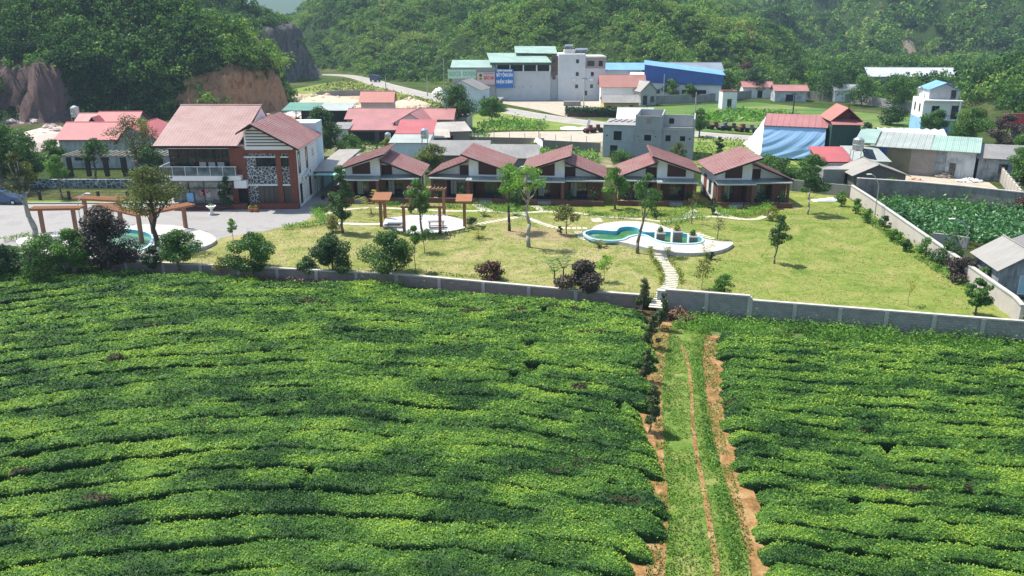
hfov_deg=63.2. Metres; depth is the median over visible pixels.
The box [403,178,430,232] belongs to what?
tree
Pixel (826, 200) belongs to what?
board pile
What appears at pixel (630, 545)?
tea hedge
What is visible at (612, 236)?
pool
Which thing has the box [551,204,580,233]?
tree
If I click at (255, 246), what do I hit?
tree
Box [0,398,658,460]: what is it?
tea hedge
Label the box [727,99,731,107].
window
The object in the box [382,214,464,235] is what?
plaza
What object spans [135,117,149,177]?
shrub
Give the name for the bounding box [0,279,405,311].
tea hedge
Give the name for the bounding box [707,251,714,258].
shrub
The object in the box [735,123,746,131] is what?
farm machine
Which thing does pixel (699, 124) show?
tree
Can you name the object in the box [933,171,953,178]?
rubble heap
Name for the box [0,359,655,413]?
tea hedge
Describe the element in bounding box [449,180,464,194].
glass door
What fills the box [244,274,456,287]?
wall foot dry grass
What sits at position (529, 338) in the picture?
tea hedge
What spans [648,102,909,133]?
pasture
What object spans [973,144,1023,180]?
old house
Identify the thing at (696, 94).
utility pole
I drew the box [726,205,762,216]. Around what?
hedge
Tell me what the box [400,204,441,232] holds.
pergola
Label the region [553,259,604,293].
bush
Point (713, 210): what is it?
shrub
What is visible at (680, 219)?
hedge
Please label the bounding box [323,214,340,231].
shrub
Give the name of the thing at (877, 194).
street lamp
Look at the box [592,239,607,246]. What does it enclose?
palm
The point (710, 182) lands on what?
window
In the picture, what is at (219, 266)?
sapling
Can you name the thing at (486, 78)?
shop sign
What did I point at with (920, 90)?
water tank
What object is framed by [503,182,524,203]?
shrub
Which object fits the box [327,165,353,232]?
tree
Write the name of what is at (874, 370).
tea hedge
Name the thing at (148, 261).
tree
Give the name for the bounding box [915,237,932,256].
shrub
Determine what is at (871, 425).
tea hedge
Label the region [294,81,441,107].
hillside meadow
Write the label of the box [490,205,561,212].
hedge
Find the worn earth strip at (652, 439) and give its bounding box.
[629,322,671,575]
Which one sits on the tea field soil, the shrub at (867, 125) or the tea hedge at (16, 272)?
the tea hedge at (16, 272)
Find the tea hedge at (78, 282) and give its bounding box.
[0,271,212,294]
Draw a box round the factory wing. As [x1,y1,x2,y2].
[450,60,496,96]
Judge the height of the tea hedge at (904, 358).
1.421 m
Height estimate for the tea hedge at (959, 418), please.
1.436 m
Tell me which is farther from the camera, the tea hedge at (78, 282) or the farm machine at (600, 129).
the farm machine at (600, 129)
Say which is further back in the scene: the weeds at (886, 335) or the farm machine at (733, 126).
the farm machine at (733, 126)
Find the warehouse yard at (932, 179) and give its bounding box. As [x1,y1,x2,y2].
[905,174,997,188]
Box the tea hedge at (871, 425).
[722,402,1023,440]
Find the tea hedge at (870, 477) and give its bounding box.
[729,454,1023,498]
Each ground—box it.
[0,0,1023,314]
[266,93,442,126]
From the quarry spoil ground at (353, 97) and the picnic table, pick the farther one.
the quarry spoil ground at (353, 97)
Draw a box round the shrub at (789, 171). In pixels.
[769,157,796,176]
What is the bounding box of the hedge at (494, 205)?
[469,199,514,209]
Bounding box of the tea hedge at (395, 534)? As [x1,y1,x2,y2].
[0,512,634,575]
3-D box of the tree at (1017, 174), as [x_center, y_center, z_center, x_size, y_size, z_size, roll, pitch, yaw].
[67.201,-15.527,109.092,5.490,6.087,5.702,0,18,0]
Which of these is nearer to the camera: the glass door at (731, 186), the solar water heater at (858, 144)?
the glass door at (731, 186)
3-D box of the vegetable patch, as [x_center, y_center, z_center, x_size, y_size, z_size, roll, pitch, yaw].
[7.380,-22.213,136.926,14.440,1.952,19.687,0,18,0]
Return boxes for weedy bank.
[690,319,1021,353]
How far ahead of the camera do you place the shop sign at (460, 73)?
228.13 m
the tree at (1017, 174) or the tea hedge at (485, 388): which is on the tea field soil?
the tea hedge at (485, 388)
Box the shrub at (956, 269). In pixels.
[943,256,978,283]
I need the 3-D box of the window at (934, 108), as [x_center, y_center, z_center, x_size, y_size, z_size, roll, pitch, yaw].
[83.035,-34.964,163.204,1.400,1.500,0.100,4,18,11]
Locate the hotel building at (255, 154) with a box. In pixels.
[152,104,323,210]
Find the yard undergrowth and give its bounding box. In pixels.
[326,122,496,152]
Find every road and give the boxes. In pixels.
[0,180,338,245]
[323,74,750,139]
[692,137,806,167]
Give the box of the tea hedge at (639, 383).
[0,348,651,396]
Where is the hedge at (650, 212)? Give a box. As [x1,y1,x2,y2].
[602,204,703,218]
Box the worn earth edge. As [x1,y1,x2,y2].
[702,334,768,575]
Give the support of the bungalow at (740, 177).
on the shaded lawn strip at (798, 198)
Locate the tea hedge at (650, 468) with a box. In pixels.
[0,411,664,481]
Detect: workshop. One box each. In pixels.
[605,63,644,73]
[630,60,725,101]
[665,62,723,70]
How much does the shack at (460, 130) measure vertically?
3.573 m
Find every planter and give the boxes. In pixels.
[206,203,215,214]
[654,226,665,240]
[670,224,682,242]
[687,230,698,242]
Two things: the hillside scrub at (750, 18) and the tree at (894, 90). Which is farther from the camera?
the hillside scrub at (750, 18)
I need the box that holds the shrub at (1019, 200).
[1009,196,1023,215]
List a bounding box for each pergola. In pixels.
[29,205,84,233]
[72,195,129,221]
[92,203,146,242]
[145,202,194,234]
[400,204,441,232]
[406,186,445,214]
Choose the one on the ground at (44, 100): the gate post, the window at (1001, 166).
the gate post
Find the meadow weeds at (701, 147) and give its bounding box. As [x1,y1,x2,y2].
[694,135,804,168]
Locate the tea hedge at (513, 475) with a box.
[0,445,669,520]
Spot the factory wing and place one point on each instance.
(481, 65)
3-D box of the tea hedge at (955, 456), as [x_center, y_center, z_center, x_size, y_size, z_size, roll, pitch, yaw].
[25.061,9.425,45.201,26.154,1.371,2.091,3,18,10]
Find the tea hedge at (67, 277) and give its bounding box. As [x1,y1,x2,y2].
[0,269,151,287]
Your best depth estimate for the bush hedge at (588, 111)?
192.67 m
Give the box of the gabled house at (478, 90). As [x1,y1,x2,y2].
[441,77,490,111]
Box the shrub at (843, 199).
[833,190,848,205]
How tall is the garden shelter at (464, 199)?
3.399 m
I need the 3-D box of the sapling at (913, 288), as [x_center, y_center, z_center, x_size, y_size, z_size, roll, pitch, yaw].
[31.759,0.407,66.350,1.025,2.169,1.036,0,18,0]
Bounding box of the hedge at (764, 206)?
[755,199,773,215]
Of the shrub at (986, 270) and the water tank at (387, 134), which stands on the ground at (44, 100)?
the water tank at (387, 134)
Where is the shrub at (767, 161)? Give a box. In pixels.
[757,153,782,172]
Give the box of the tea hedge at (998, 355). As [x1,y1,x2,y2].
[715,332,1023,362]
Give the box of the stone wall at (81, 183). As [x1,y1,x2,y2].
[4,179,172,187]
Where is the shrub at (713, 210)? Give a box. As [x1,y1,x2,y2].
[706,197,717,214]
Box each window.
[168,149,229,167]
[172,181,233,201]
[256,158,275,165]
[282,158,288,165]
[297,151,300,173]
[300,183,303,203]
[305,146,308,167]
[309,175,311,194]
[587,61,593,65]
[708,179,711,193]
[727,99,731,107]
[931,106,939,111]
[948,163,955,174]
[998,164,1007,173]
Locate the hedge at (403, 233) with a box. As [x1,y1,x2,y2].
[386,226,471,236]
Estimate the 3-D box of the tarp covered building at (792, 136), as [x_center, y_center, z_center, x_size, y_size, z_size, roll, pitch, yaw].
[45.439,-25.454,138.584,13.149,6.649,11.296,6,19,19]
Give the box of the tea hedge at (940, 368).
[713,348,1023,378]
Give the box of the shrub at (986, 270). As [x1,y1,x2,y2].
[973,267,991,282]
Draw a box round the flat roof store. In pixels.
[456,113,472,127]
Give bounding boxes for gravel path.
[323,207,646,219]
[472,204,491,209]
[531,206,557,212]
[590,218,602,221]
[646,211,772,221]
[683,209,699,216]
[710,210,744,218]
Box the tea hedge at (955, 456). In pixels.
[727,429,1023,469]
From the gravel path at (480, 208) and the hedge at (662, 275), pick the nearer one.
the hedge at (662, 275)
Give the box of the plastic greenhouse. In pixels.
[870,127,946,145]
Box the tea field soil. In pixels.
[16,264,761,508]
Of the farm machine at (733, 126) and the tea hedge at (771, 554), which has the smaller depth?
the tea hedge at (771, 554)
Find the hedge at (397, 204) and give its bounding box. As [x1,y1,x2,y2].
[386,200,469,208]
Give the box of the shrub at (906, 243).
[899,239,913,250]
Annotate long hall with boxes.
[861,67,954,90]
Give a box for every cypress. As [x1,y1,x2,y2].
[633,278,652,312]
[637,348,652,378]
[642,311,661,344]
[643,384,660,433]
[655,292,667,328]
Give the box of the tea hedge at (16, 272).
[1,264,57,274]
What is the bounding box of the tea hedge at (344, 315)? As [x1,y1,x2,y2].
[0,309,654,351]
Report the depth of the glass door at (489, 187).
105.49 m
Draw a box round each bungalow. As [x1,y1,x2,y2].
[342,143,429,203]
[427,143,517,204]
[522,144,606,206]
[612,144,701,206]
[696,146,793,208]
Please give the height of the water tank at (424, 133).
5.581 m
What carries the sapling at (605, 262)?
on the lawn at (902, 292)
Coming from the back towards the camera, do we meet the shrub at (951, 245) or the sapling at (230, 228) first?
the sapling at (230, 228)
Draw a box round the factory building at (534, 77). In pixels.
[487,46,606,100]
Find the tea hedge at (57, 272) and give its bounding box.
[0,264,105,281]
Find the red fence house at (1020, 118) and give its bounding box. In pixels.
[1004,113,1023,125]
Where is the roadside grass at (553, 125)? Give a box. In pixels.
[471,113,606,130]
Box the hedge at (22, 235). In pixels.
[0,232,33,240]
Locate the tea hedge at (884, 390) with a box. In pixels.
[718,376,1023,408]
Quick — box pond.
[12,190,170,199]
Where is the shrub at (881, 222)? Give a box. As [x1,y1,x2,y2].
[878,215,891,228]
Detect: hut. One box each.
[359,91,396,107]
[814,164,849,184]
[838,156,910,185]
[970,234,1023,296]
[1012,234,1023,245]
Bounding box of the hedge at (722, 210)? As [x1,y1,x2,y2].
[715,204,732,215]
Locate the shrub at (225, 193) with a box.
[216,176,232,206]
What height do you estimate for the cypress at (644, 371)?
2.613 m
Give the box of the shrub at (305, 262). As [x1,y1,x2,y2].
[293,255,320,274]
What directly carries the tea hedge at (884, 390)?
on the tea field soil
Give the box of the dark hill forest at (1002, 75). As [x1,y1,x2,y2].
[943,45,1023,112]
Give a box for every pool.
[83,228,153,250]
[583,226,703,244]
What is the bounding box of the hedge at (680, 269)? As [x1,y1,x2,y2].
[663,246,683,284]
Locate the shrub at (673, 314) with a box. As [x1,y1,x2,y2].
[667,305,695,322]
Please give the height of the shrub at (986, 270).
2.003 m
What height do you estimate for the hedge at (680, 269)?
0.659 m
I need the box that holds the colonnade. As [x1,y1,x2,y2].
[62,150,168,176]
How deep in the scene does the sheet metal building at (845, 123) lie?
131.36 m
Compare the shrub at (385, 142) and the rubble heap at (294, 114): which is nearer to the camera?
the shrub at (385, 142)
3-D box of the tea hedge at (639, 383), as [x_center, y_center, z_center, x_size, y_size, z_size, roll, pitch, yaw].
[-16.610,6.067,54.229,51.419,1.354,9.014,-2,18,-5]
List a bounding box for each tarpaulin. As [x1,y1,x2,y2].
[534,138,542,148]
[560,126,576,128]
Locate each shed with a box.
[281,102,355,121]
[313,149,360,194]
[333,122,353,144]
[344,108,457,121]
[348,118,400,143]
[388,134,432,157]
[392,107,431,124]
[428,140,490,170]
[488,97,503,111]
[490,144,539,173]
[616,107,653,118]
[808,146,851,163]
[840,146,891,165]
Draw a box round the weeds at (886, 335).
[675,306,1023,353]
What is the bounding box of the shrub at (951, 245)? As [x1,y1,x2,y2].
[929,239,965,262]
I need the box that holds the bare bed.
[501,228,573,240]
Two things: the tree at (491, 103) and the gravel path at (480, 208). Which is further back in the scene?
the tree at (491, 103)
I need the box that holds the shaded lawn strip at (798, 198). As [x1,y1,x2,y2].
[411,192,850,215]
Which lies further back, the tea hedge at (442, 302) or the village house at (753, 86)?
the village house at (753, 86)
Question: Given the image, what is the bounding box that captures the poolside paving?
[16,224,216,261]
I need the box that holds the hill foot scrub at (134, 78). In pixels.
[0,0,279,120]
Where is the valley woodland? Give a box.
[756,25,1023,107]
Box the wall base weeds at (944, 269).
[858,204,992,303]
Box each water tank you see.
[70,105,79,118]
[385,132,390,139]
[421,128,428,147]
[916,86,922,97]
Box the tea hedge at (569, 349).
[0,328,656,372]
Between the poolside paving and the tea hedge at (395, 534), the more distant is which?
the poolside paving
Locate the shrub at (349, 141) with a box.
[332,132,366,152]
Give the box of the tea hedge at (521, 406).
[0,384,647,440]
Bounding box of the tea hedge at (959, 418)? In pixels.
[720,394,1023,428]
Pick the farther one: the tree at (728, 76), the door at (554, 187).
the tree at (728, 76)
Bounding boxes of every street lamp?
[867,174,878,219]
[949,218,968,256]
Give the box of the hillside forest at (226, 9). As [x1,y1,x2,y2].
[0,0,322,120]
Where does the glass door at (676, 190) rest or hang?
in the bungalow at (674, 181)
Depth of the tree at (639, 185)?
79.64 m
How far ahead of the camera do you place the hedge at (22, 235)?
86.16 m
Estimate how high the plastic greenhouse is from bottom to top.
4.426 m
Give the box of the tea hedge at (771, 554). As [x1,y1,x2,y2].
[757,539,1023,575]
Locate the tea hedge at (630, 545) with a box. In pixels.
[0,488,653,565]
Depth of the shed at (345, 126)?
151.51 m
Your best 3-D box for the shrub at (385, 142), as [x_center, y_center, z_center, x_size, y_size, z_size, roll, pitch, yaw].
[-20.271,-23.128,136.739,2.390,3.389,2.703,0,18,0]
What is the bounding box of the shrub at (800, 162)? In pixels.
[793,154,828,176]
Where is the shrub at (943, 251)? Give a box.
[937,249,950,264]
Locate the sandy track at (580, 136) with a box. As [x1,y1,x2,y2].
[471,131,602,141]
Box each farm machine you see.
[583,125,598,133]
[593,124,602,132]
[710,121,719,129]
[717,122,731,130]
[727,123,738,130]
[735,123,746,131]
[745,124,756,132]
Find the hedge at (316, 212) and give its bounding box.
[281,201,329,229]
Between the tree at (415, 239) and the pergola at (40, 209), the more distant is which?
the pergola at (40, 209)
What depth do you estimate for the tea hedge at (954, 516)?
40.05 m
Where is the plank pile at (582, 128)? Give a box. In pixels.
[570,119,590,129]
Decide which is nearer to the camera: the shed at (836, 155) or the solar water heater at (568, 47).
the shed at (836, 155)
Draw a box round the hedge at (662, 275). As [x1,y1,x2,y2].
[647,246,665,284]
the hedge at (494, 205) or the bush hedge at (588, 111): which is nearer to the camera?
the hedge at (494, 205)
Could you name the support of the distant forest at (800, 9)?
on the ground at (44, 100)
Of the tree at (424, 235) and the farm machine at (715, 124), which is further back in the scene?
the farm machine at (715, 124)
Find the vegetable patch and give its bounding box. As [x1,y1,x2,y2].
[540,143,601,164]
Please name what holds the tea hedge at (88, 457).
on the tea field soil
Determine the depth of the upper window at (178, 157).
100.12 m
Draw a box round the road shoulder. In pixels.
[328,74,866,145]
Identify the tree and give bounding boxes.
[0,121,34,189]
[0,244,23,274]
[2,151,38,236]
[3,129,48,177]
[14,232,78,277]
[39,139,66,172]
[43,154,70,197]
[47,227,94,273]
[69,204,142,270]
[78,138,108,178]
[100,113,163,175]
[113,164,188,246]
[134,143,162,183]
[139,245,163,273]
[156,229,202,272]
[220,231,275,275]
[305,106,343,152]
[308,232,352,273]
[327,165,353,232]
[355,229,416,274]
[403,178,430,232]
[405,225,422,270]
[412,143,446,170]
[418,228,436,252]
[426,81,479,121]
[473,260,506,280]
[478,96,506,119]
[497,162,524,230]
[510,164,546,247]
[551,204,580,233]
[601,166,630,208]
[633,173,662,253]
[660,78,679,94]
[668,142,686,156]
[683,83,697,96]
[688,190,698,223]
[694,107,710,136]
[710,216,724,238]
[715,136,725,152]
[721,70,741,89]
[738,62,753,69]
[741,66,765,91]
[768,214,792,263]
[781,61,815,85]
[795,154,831,214]
[814,66,851,100]
[841,73,877,105]
[878,74,915,105]
[919,109,949,132]
[947,107,995,137]
[965,277,994,314]
[986,113,1023,144]
[1007,146,1023,185]
[1012,134,1023,145]
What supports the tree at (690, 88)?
on the ground at (44, 100)
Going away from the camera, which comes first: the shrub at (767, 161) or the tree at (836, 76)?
the shrub at (767, 161)
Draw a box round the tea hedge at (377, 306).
[0,300,652,343]
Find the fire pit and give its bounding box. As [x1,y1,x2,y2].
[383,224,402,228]
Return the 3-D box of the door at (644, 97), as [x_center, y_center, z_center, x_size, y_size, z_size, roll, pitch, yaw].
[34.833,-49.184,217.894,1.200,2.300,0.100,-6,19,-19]
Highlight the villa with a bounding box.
[909,80,963,134]
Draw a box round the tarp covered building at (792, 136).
[744,113,827,158]
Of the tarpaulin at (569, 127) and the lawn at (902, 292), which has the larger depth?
the tarpaulin at (569, 127)
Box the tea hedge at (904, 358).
[715,339,1023,371]
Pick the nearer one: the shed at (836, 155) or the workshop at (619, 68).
the shed at (836, 155)
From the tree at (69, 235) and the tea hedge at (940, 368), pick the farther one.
the tree at (69, 235)
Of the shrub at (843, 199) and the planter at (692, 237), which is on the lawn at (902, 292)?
the shrub at (843, 199)
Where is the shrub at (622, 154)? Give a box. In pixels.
[608,149,634,161]
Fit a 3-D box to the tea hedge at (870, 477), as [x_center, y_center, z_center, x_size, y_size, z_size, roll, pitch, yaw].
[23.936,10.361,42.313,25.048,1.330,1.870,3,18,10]
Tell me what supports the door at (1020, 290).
in the hut at (1002, 257)
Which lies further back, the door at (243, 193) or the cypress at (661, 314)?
the door at (243, 193)
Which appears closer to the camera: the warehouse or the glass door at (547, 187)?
the glass door at (547, 187)
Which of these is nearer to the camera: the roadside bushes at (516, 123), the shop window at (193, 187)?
the shop window at (193, 187)
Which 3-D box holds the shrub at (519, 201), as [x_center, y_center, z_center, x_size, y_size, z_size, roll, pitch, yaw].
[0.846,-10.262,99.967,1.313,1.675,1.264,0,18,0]
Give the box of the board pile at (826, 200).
[811,198,841,201]
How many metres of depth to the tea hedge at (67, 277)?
74.70 m
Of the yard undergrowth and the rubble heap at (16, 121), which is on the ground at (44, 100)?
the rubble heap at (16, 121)
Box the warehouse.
[857,128,982,178]
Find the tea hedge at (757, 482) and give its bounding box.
[736,468,1023,516]
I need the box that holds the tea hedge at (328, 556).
[0,537,602,575]
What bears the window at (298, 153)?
in the hotel building at (255, 154)
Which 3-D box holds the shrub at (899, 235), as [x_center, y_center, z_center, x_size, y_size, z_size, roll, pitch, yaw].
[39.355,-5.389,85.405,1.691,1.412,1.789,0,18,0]
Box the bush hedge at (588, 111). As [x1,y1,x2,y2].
[564,105,619,116]
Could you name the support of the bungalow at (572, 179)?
on the lawn at (902, 292)
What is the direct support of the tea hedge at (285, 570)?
on the tea field soil
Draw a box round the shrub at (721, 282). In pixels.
[712,274,735,292]
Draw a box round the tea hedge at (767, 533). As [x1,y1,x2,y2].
[751,521,1023,574]
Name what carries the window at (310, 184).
in the hotel building at (255, 154)
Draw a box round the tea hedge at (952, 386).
[718,365,1023,398]
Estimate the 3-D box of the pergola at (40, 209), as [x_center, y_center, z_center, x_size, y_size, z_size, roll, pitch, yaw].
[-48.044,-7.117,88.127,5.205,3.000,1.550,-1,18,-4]
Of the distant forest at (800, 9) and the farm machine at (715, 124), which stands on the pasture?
the farm machine at (715, 124)
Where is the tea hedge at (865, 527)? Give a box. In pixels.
[755,501,1023,552]
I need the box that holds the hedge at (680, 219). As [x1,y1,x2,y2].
[657,212,708,225]
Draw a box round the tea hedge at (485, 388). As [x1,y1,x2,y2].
[0,371,643,425]
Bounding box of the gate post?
[656,288,665,311]
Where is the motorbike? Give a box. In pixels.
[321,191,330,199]
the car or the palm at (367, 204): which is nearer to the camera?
the palm at (367, 204)
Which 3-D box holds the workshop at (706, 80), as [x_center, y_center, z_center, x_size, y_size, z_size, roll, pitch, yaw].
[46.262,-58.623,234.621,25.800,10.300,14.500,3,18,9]
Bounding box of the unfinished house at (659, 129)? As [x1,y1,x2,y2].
[602,109,695,159]
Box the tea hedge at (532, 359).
[0,337,639,376]
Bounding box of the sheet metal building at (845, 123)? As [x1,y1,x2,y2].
[821,103,863,146]
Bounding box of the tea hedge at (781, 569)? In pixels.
[763,561,857,575]
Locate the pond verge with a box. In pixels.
[27,200,172,202]
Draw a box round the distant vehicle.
[369,74,380,81]
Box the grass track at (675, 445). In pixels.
[662,323,750,575]
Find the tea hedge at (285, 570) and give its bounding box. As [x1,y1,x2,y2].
[126,565,454,575]
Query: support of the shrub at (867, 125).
on the pasture
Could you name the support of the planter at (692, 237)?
in the pool at (612, 236)
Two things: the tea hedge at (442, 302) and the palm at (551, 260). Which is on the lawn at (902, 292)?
the palm at (551, 260)
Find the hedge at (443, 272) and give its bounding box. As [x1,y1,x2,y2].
[358,268,486,278]
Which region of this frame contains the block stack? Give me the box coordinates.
[563,101,580,105]
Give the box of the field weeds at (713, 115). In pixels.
[686,106,799,122]
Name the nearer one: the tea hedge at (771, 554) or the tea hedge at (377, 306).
the tea hedge at (771, 554)
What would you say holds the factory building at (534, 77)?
on the ground at (44, 100)
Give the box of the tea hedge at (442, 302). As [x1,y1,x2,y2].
[0,293,647,331]
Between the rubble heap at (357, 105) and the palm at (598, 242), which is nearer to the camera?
the palm at (598, 242)
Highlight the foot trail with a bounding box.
[679,343,720,575]
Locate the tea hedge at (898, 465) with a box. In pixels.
[733,441,1023,482]
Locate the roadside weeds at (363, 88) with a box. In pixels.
[303,79,473,115]
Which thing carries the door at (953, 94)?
in the villa
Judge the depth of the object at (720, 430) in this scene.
48.12 m
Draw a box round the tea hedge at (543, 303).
[0,286,647,324]
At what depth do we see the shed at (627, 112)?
151.07 m
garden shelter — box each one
[371,192,391,225]
[455,194,472,226]
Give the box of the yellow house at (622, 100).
[600,94,640,106]
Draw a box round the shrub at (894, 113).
[877,104,909,125]
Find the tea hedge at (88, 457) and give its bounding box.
[0,429,654,493]
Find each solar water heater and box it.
[565,45,572,49]
[575,48,582,53]
[848,137,876,162]
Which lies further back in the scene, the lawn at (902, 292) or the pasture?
the pasture
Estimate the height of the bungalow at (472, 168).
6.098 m
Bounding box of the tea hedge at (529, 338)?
[0,318,658,363]
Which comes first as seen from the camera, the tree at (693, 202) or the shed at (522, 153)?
the tree at (693, 202)
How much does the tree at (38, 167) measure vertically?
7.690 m
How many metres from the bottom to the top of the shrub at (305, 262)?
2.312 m
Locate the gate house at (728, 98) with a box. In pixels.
[718,90,737,108]
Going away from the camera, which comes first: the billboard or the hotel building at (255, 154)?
the hotel building at (255, 154)
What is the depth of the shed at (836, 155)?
120.72 m
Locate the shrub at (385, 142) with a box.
[382,137,389,146]
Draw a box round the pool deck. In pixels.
[587,221,732,255]
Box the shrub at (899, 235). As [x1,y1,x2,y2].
[884,228,903,240]
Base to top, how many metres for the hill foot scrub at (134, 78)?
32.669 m
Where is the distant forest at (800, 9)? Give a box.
[739,0,1023,56]
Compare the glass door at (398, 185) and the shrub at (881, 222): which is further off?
the glass door at (398, 185)
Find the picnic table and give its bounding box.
[428,220,444,229]
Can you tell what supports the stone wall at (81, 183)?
on the ground at (44, 100)
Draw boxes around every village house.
[54,121,134,167]
[74,113,97,120]
[97,111,150,123]
[113,118,169,168]
[395,119,436,139]
[598,74,645,103]
[633,80,657,105]
[738,81,772,97]
[770,84,808,101]
[830,84,859,101]
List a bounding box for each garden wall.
[4,254,643,308]
[665,288,751,321]
[748,299,1023,345]
[790,179,850,196]
[850,185,1023,319]
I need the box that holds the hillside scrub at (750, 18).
[282,0,829,89]
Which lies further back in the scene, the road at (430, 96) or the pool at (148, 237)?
the road at (430, 96)
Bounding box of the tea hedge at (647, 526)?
[0,466,667,542]
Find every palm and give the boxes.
[355,189,377,213]
[469,224,489,237]
[510,208,522,215]
[540,256,565,282]
[554,254,573,276]
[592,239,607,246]
[700,241,714,257]
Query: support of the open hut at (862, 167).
on the shed yard
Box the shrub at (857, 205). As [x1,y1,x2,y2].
[852,198,861,213]
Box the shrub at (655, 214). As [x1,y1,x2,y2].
[652,210,660,217]
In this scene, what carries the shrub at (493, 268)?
on the lawn at (902, 292)
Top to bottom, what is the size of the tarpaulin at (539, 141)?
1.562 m
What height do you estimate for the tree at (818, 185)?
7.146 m
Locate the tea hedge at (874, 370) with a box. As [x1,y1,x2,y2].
[720,357,1023,388]
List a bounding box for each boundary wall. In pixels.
[656,90,911,111]
[856,177,1023,207]
[999,168,1023,191]
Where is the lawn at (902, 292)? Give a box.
[142,186,1023,319]
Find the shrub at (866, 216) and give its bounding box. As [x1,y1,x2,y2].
[860,208,873,222]
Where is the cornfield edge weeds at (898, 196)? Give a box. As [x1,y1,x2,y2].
[876,190,1010,213]
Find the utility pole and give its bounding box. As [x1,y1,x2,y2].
[693,92,699,114]
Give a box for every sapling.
[211,257,226,275]
[227,218,237,234]
[595,254,612,274]
[693,257,714,286]
[906,280,916,305]
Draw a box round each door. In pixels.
[238,189,248,204]
[355,181,368,194]
[368,181,375,194]
[387,180,402,194]
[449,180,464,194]
[475,181,495,195]
[476,181,484,195]
[537,182,559,196]
[550,183,558,196]
[569,182,586,196]
[633,183,650,196]
[643,96,646,104]
[660,184,683,197]
[661,184,669,197]
[726,185,743,199]
[733,185,742,199]
[754,185,768,199]
[950,90,956,98]
[950,106,958,118]
[1016,276,1023,294]
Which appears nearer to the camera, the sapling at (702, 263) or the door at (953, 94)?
the sapling at (702, 263)
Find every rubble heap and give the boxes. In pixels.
[2,114,39,123]
[25,124,61,151]
[284,111,300,117]
[294,93,360,103]
[353,102,360,107]
[395,96,433,107]
[908,177,923,181]
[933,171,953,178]
[955,177,982,182]
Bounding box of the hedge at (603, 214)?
[568,210,613,216]
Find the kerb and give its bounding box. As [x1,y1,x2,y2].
[0,202,167,203]
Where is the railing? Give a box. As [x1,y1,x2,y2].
[16,191,155,199]
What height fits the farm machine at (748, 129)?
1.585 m
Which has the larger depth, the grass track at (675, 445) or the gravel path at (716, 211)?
the gravel path at (716, 211)
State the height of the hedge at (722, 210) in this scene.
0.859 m
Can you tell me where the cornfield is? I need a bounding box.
[881,191,1023,243]
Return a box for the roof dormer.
[89,115,104,120]
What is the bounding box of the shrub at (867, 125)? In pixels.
[860,122,872,129]
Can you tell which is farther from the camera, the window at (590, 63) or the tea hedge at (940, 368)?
the window at (590, 63)
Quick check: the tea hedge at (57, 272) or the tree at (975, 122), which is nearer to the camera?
the tea hedge at (57, 272)
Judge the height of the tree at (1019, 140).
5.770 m
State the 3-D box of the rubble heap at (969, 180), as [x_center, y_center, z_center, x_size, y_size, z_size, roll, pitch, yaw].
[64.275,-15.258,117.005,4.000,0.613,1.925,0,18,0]
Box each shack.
[434,129,449,139]
[435,121,471,139]
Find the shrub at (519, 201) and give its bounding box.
[514,196,523,208]
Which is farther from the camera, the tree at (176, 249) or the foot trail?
the tree at (176, 249)
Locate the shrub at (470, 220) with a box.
[466,216,477,224]
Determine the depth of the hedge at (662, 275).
76.39 m
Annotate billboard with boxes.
[496,69,512,87]
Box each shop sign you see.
[448,69,475,78]
[477,72,494,84]
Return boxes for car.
[0,190,22,204]
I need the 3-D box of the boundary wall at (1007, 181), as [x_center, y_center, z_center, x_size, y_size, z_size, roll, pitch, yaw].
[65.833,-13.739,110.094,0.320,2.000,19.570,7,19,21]
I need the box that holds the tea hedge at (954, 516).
[756,485,1023,534]
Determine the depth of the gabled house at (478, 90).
202.23 m
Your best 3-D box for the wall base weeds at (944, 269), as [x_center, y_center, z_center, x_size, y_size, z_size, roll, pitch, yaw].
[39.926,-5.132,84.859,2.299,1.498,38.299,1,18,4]
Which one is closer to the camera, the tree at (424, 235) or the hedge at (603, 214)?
the tree at (424, 235)
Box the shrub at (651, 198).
[646,187,663,211]
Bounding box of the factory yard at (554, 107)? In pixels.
[503,100,600,117]
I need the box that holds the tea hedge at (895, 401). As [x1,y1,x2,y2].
[718,385,1023,419]
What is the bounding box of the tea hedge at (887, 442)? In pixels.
[719,414,1023,454]
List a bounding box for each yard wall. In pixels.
[316,90,377,95]
[470,137,543,144]
[543,140,600,151]
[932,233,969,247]
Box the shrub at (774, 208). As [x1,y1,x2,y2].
[762,205,779,220]
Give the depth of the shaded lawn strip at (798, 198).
101.15 m
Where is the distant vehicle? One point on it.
(375, 78)
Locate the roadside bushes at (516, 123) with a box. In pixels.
[477,112,549,130]
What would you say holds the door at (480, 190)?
in the bungalow at (472, 168)
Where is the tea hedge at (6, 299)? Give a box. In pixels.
[0,273,263,304]
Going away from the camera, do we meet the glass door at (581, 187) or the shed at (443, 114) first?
the glass door at (581, 187)
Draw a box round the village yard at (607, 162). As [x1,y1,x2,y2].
[324,131,612,167]

